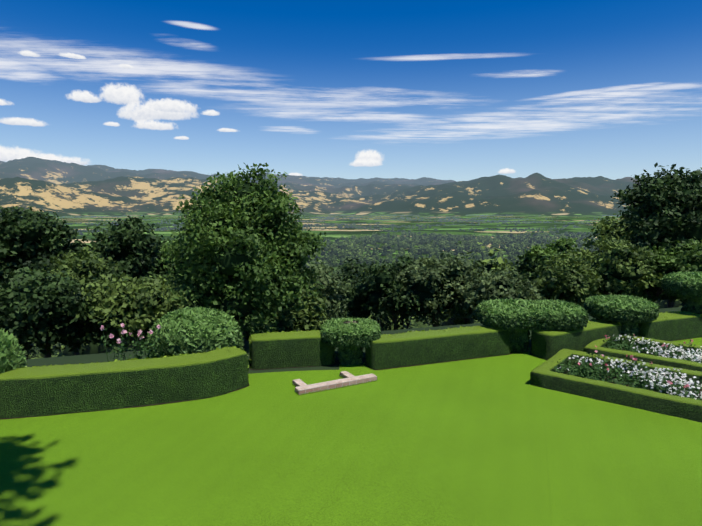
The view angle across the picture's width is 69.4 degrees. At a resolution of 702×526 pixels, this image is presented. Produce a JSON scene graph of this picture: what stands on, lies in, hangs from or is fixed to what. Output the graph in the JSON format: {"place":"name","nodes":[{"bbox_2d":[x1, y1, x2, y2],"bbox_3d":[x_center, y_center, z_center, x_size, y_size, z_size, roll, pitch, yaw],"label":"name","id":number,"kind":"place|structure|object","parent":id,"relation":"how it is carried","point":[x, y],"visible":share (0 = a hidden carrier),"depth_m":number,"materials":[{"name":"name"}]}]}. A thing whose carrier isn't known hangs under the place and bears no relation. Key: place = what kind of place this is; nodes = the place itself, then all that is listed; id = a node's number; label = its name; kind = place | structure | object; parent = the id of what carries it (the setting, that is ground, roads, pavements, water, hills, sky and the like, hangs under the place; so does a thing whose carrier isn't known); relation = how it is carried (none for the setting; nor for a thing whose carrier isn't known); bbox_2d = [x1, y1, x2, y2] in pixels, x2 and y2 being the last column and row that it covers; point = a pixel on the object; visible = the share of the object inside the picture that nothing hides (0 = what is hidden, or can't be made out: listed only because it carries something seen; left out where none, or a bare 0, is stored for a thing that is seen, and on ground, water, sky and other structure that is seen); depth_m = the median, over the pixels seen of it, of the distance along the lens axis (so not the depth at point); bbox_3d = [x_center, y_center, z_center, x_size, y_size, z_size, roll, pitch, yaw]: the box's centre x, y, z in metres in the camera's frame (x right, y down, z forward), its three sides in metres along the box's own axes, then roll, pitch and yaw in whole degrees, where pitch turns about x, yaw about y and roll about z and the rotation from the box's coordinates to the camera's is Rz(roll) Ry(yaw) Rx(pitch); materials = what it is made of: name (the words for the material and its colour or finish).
{"place":"outdoors","nodes":[
{"label":"outdoors","id":0,"kind":"place"},
{"bbox_2d":[0,157,701,525],"bbox_3d":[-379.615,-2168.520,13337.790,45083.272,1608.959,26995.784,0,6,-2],"label":"terrain","id":1,"kind":"structure","parent":0,"point":[492,441],"depth_m":11.44,"materials":[{"name":"green plant"}]},
{"bbox_2d":[0,213,21,282],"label":"oak tree","id":2,"kind":"object","parent":1,"relation":"on","point":[4,253],"visible":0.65,"depth_m":30.01,"materials":[{"name":"green plant"}]},
{"bbox_2d":[0,328,27,373],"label":"bush","id":3,"kind":"object","parent":1,"relation":"on","point":[12,356],"visible":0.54,"depth_m":13.07,"materials":[{"name":"green plant"}]},
{"bbox_2d":[0,206,88,359],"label":"oak tree","id":4,"kind":"object","parent":1,"relation":"on","point":[42,238],"visible":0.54,"depth_m":31.20,"materials":[{"name":"green plant"}]},
{"bbox_2d":[0,264,116,357],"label":"oak tree","id":5,"kind":"object","parent":1,"relation":"on","point":[39,308],"visible":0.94,"depth_m":22.23,"materials":[{"name":"green plant"}]},
{"bbox_2d":[30,245,117,354],"bbox_3d":[-16.285,3.718,29.898,5.094,9.426,4.659,0,6,-2],"label":"oak tree","id":6,"kind":"object","parent":1,"relation":"on","point":[83,264],"visible":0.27,"depth_m":29.13,"materials":[{"name":"green plant"}]},
{"bbox_2d":[0,346,249,419],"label":"hedge","id":7,"kind":"object","parent":1,"relation":"on","point":[36,391],"visible":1,"depth_m":13.08,"materials":[{"name":"green plant"}]},
{"bbox_2d":[76,215,183,351],"bbox_3d":[-15.305,3.266,34.512,8.071,12.934,7.587,0,6,-2],"label":"oak tree","id":8,"kind":"object","parent":1,"relation":"on","point":[125,245],"visible":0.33,"depth_m":33.86,"materials":[{"name":"green plant"}]},
{"bbox_2d":[73,273,191,351],"bbox_3d":[-10.521,3.353,25.096,5.219,5.931,5.961,0,6,-2],"label":"oak tree","id":9,"kind":"object","parent":1,"relation":"on","point":[143,305],"visible":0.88,"depth_m":23.48,"materials":[{"name":"green plant"}]},
{"bbox_2d":[100,323,174,361],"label":"rose bushes","id":10,"kind":"object","parent":1,"relation":"on","point":[139,336],"visible":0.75,"depth_m":14.56,"materials":[{"name":"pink plant"}]},
{"bbox_2d":[145,239,204,308],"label":"oak tree","id":11,"kind":"object","parent":1,"relation":"on","point":[169,264],"visible":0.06,"depth_m":36.27,"materials":[{"name":"green plant"}]},
{"bbox_2d":[145,306,243,357],"bbox_3d":[-5.067,2.502,16.509,3.202,2.283,2.767,0,6,-2],"label":"bush","id":12,"kind":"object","parent":1,"relation":"on","point":[195,330],"depth_m":15.58,"materials":[{"name":"green plant"}]},
{"bbox_2d":[28,311,447,355],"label":"bushes","id":13,"kind":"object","parent":1,"relation":"on","point":[56,351],"depth_m":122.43,"materials":[{"name":"green plant"}]},
{"bbox_2d":[156,162,326,341],"bbox_3d":[-4.240,-0.203,19.672,6.597,7.270,6.035,0,6,-2],"label":"ash tree","id":14,"kind":"object","parent":1,"relation":"on","point":[242,250],"visible":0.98,"depth_m":18.27,"materials":[{"name":"green plant"}]},
{"bbox_2d":[244,308,273,341],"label":"bush","id":15,"kind":"object","parent":1,"relation":"on","point":[265,328],"visible":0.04,"depth_m":25.00,"materials":[{"name":"green plant"}]},
{"bbox_2d":[248,329,335,369],"bbox_3d":[-1.921,2.844,16.770,2.880,1.144,0.990,-1,6,-12],"label":"hedge","id":16,"kind":"object","parent":1,"relation":"on","point":[282,349],"visible":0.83,"depth_m":16.35,"materials":[{"name":"green plant"}]},
{"bbox_2d":[257,284,329,332],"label":"tree","id":17,"kind":"object","parent":1,"relation":"on","point":[310,316],"visible":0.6,"depth_m":22.64,"materials":[{"name":"green plant"}]},
{"bbox_2d":[104,249,524,276],"bbox_3d":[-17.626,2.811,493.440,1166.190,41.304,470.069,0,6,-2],"label":"forest","id":18,"kind":"object","parent":1,"relation":"on","point":[374,258],"visible":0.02,"depth_m":653.52,"materials":[{"name":"green plant"}]},
{"bbox_2d":[21,214,618,243],"bbox_3d":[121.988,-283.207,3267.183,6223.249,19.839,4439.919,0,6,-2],"label":"trees","id":19,"kind":"object","parent":1,"relation":"on","point":[339,226],"visible":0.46,"depth_m":2227.50,"materials":[{"name":"green plant"}]},
{"bbox_2d":[301,262,353,329],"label":"olive tree","id":20,"kind":"object","parent":1,"relation":"on","point":[323,270],"visible":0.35,"depth_m":26.53,"materials":[{"name":"green plant"}]},
{"bbox_2d":[292,371,376,394],"bbox_3d":[-0.541,3.484,14.950,2.520,0.170,0.900,-3,7,-28],"label":"stone bench","id":21,"kind":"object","parent":1,"relation":"on","point":[349,379],"depth_m":14.61,"materials":[{"name":"beige stone"}]},
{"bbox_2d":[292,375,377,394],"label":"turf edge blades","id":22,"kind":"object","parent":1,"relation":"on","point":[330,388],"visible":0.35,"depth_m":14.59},
{"bbox_2d":[82,231,599,259],"bbox_3d":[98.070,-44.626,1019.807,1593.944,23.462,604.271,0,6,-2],"label":"forest","id":23,"kind":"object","parent":1,"relation":"on","point":[401,243],"depth_m":944.47,"materials":[{"name":"green plant"}]},
{"bbox_2d":[16,243,682,358],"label":"forest slope","id":24,"kind":"structure","parent":1,"relation":"on","point":[90,347],"depth_m":58.83,"materials":[{"name":"green plant"}]},
{"bbox_2d":[331,257,368,316],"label":"tree","id":25,"kind":"object","parent":1,"relation":"on","point":[347,265],"visible":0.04,"depth_m":55.92,"materials":[{"name":"green plant"}]},
{"bbox_2d":[320,317,381,365],"bbox_3d":[-0.024,2.715,16.947,2.127,1.726,1.892,0,6,-2],"label":"topiary bush","id":26,"kind":"object","parent":1,"relation":"on","point":[350,338],"visible":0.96,"depth_m":16.31,"materials":[{"name":"green plant"}]},
{"bbox_2d":[324,268,381,322],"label":"tree","id":27,"kind":"object","parent":1,"relation":"on","point":[353,308],"visible":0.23,"depth_m":34.65,"materials":[{"name":"green plant"}]},
{"bbox_2d":[357,264,388,330],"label":"tree","id":28,"kind":"object","parent":1,"relation":"on","point":[380,322],"visible":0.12,"depth_m":60.53,"materials":[{"name":"green plant"}]},
{"bbox_2d":[352,258,433,330],"bbox_3d":[2.950,3.362,33.852,5.865,7.477,5.468,6,9,44],"label":"tree","id":29,"kind":"object","parent":1,"relation":"on","point":[377,288],"visible":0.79,"depth_m":32.57,"materials":[{"name":"green plant"}]},
{"bbox_2d":[389,255,421,328],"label":"tree","id":30,"kind":"object","parent":1,"relation":"on","point":[402,258],"visible":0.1,"depth_m":58.20,"materials":[{"name":"green plant"}]},
{"bbox_2d":[389,253,484,326],"bbox_3d":[5.350,2.922,33.514,6.221,7.329,5.744,0,6,-2],"label":"tree","id":31,"kind":"object","parent":1,"relation":"on","point":[432,281],"visible":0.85,"depth_m":31.96,"materials":[{"name":"green plant"}]},
{"bbox_2d":[363,325,511,369],"bbox_3d":[3.073,2.812,17.396,5.485,1.057,0.996,-2,7,-20],"label":"hedge","id":32,"kind":"object","parent":1,"relation":"on","point":[403,349],"visible":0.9,"depth_m":16.90,"materials":[{"name":"green plant"}]},
{"bbox_2d":[418,257,461,326],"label":"tree","id":33,"kind":"object","parent":1,"relation":"on","point":[442,309],"visible":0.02,"depth_m":49.73,"materials":[{"name":"green plant"}]},
{"bbox_2d":[445,297,477,324],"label":"bush","id":34,"kind":"object","parent":1,"relation":"on","point":[458,321],"visible":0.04,"depth_m":56.82,"materials":[{"name":"green plant"}]},
{"bbox_2d":[470,258,514,275],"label":"tree","id":35,"kind":"object","parent":1,"relation":"on","point":[489,266],"visible":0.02,"depth_m":53.30,"materials":[{"name":"green plant"}]},
{"bbox_2d":[454,267,546,319],"bbox_3d":[8.849,2.849,30.961,5.206,5.317,5.575,0,6,-2],"label":"tree","id":36,"kind":"object","parent":1,"relation":"on","point":[496,284],"visible":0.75,"depth_m":29.46,"materials":[{"name":"green plant"}]},
{"bbox_2d":[475,297,538,351],"bbox_3d":[5.875,2.365,18.583,2.538,2.021,2.283,0,6,-2],"label":"topiary bush","id":37,"kind":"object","parent":1,"relation":"on","point":[516,318],"depth_m":17.80,"materials":[{"name":"green plant"}]},
{"bbox_2d":[506,256,541,299],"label":"tree","id":38,"kind":"object","parent":1,"relation":"on","point":[522,265],"visible":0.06,"depth_m":46.87,"materials":[{"name":"green plant"}]},
{"bbox_2d":[519,244,563,292],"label":"tree","id":39,"kind":"object","parent":1,"relation":"on","point":[535,254],"visible":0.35,"depth_m":46.07,"materials":[{"name":"green plant"}]},
{"bbox_2d":[527,299,589,330],"bbox_3d":[7.247,2.312,18.370,2.298,1.915,2.206,0,6,-2],"label":"bush","id":40,"kind":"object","parent":1,"relation":"on","point":[557,314],"depth_m":17.44,"materials":[{"name":"green plant"}]},
{"bbox_2d":[546,236,578,298],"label":"tree","id":41,"kind":"object","parent":1,"relation":"on","point":[561,244],"visible":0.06,"depth_m":57.54,"materials":[{"name":"green plant"}]},
{"bbox_2d":[531,253,603,306],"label":"tree","id":42,"kind":"object","parent":1,"relation":"on","point":[572,279],"visible":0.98,"depth_m":30.98,"materials":[{"name":"green plant"}]},
{"bbox_2d":[529,318,620,359],"bbox_3d":[8.179,2.721,18.382,3.909,1.054,1.087,-3,7,-28],"label":"hedge","id":43,"kind":"object","parent":1,"relation":"on","point":[547,344],"visible":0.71,"depth_m":17.64,"materials":[{"name":"green plant"}]},
{"bbox_2d":[554,247,599,304],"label":"tree","id":44,"kind":"object","parent":1,"relation":"on","point":[572,252],"visible":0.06,"depth_m":43.93,"materials":[{"name":"green plant"}]},
{"bbox_2d":[530,348,701,422],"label":"hedge border","id":45,"kind":"object","parent":1,"relation":"on","point":[544,375],"visible":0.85,"depth_m":13.72,"materials":[{"name":"green plant"}]},
{"bbox_2d":[551,346,701,400],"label":"flower bed","id":46,"kind":"object","parent":45,"relation":"on","point":[662,382],"visible":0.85,"depth_m":14.51,"materials":[{"name":"white plant"}]},
{"bbox_2d":[575,238,662,297],"bbox_3d":[17.490,1.816,33.727,5.884,7.063,6.685,0,6,-2],"label":"tree","id":47,"kind":"object","parent":1,"relation":"on","point":[619,269],"visible":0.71,"depth_m":32.00,"materials":[{"name":"green plant"}]},
{"bbox_2d":[581,216,656,297],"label":"oak tree","id":48,"kind":"object","parent":1,"relation":"on","point":[608,231],"visible":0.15,"depth_m":44.25,"materials":[{"name":"green plant"}]},
{"bbox_2d":[583,294,659,336],"bbox_3d":[10.308,2.266,19.461,2.442,2.086,2.213,0,6,-2],"label":"topiary shrub","id":49,"kind":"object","parent":1,"relation":"on","point":[630,312],"depth_m":18.66,"materials":[{"name":"green plant"}]},
{"bbox_2d":[583,334,701,371],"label":"hedge border","id":50,"kind":"object","parent":1,"relation":"on","point":[600,344],"visible":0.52,"depth_m":16.67,"materials":[{"name":"green plant"}]},
{"bbox_2d":[602,329,701,362],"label":"flower bed","id":51,"kind":"object","parent":50,"relation":"on","point":[650,348],"visible":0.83,"depth_m":17.12,"materials":[{"name":"white plant"}]},
{"bbox_2d":[610,163,701,307],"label":"oak tree","id":52,"kind":"object","parent":1,"relation":"on","point":[666,212],"visible":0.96,"depth_m":35.22,"materials":[{"name":"green plant"}]},
{"bbox_2d":[630,244,684,302],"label":"tree","id":53,"kind":"object","parent":1,"relation":"on","point":[662,262],"visible":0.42,"depth_m":34.17,"materials":[{"name":"green plant"}]},
{"bbox_2d":[638,311,701,340],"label":"hedge","id":54,"kind":"object","parent":1,"relation":"on","point":[674,325],"visible":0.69,"depth_m":19.73,"materials":[{"name":"green plant"}]},
{"bbox_2d":[660,271,701,313],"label":"topiary shrub","id":55,"kind":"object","parent":1,"relation":"on","point":[686,286],"depth_m":20.48,"materials":[{"name":"green plant"}]},
{"bbox_2d":[666,239,701,272],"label":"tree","id":56,"kind":"object","parent":1,"relation":"on","point":[691,260],"visible":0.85,"depth_m":32.36,"materials":[{"name":"green plant"}]},
{"bbox_2d":[0,0,701,181],"label":"sky","id":57,"kind":"structure","parent":0,"point":[456,90],"materials":[{"name":"blue"}]}
]}

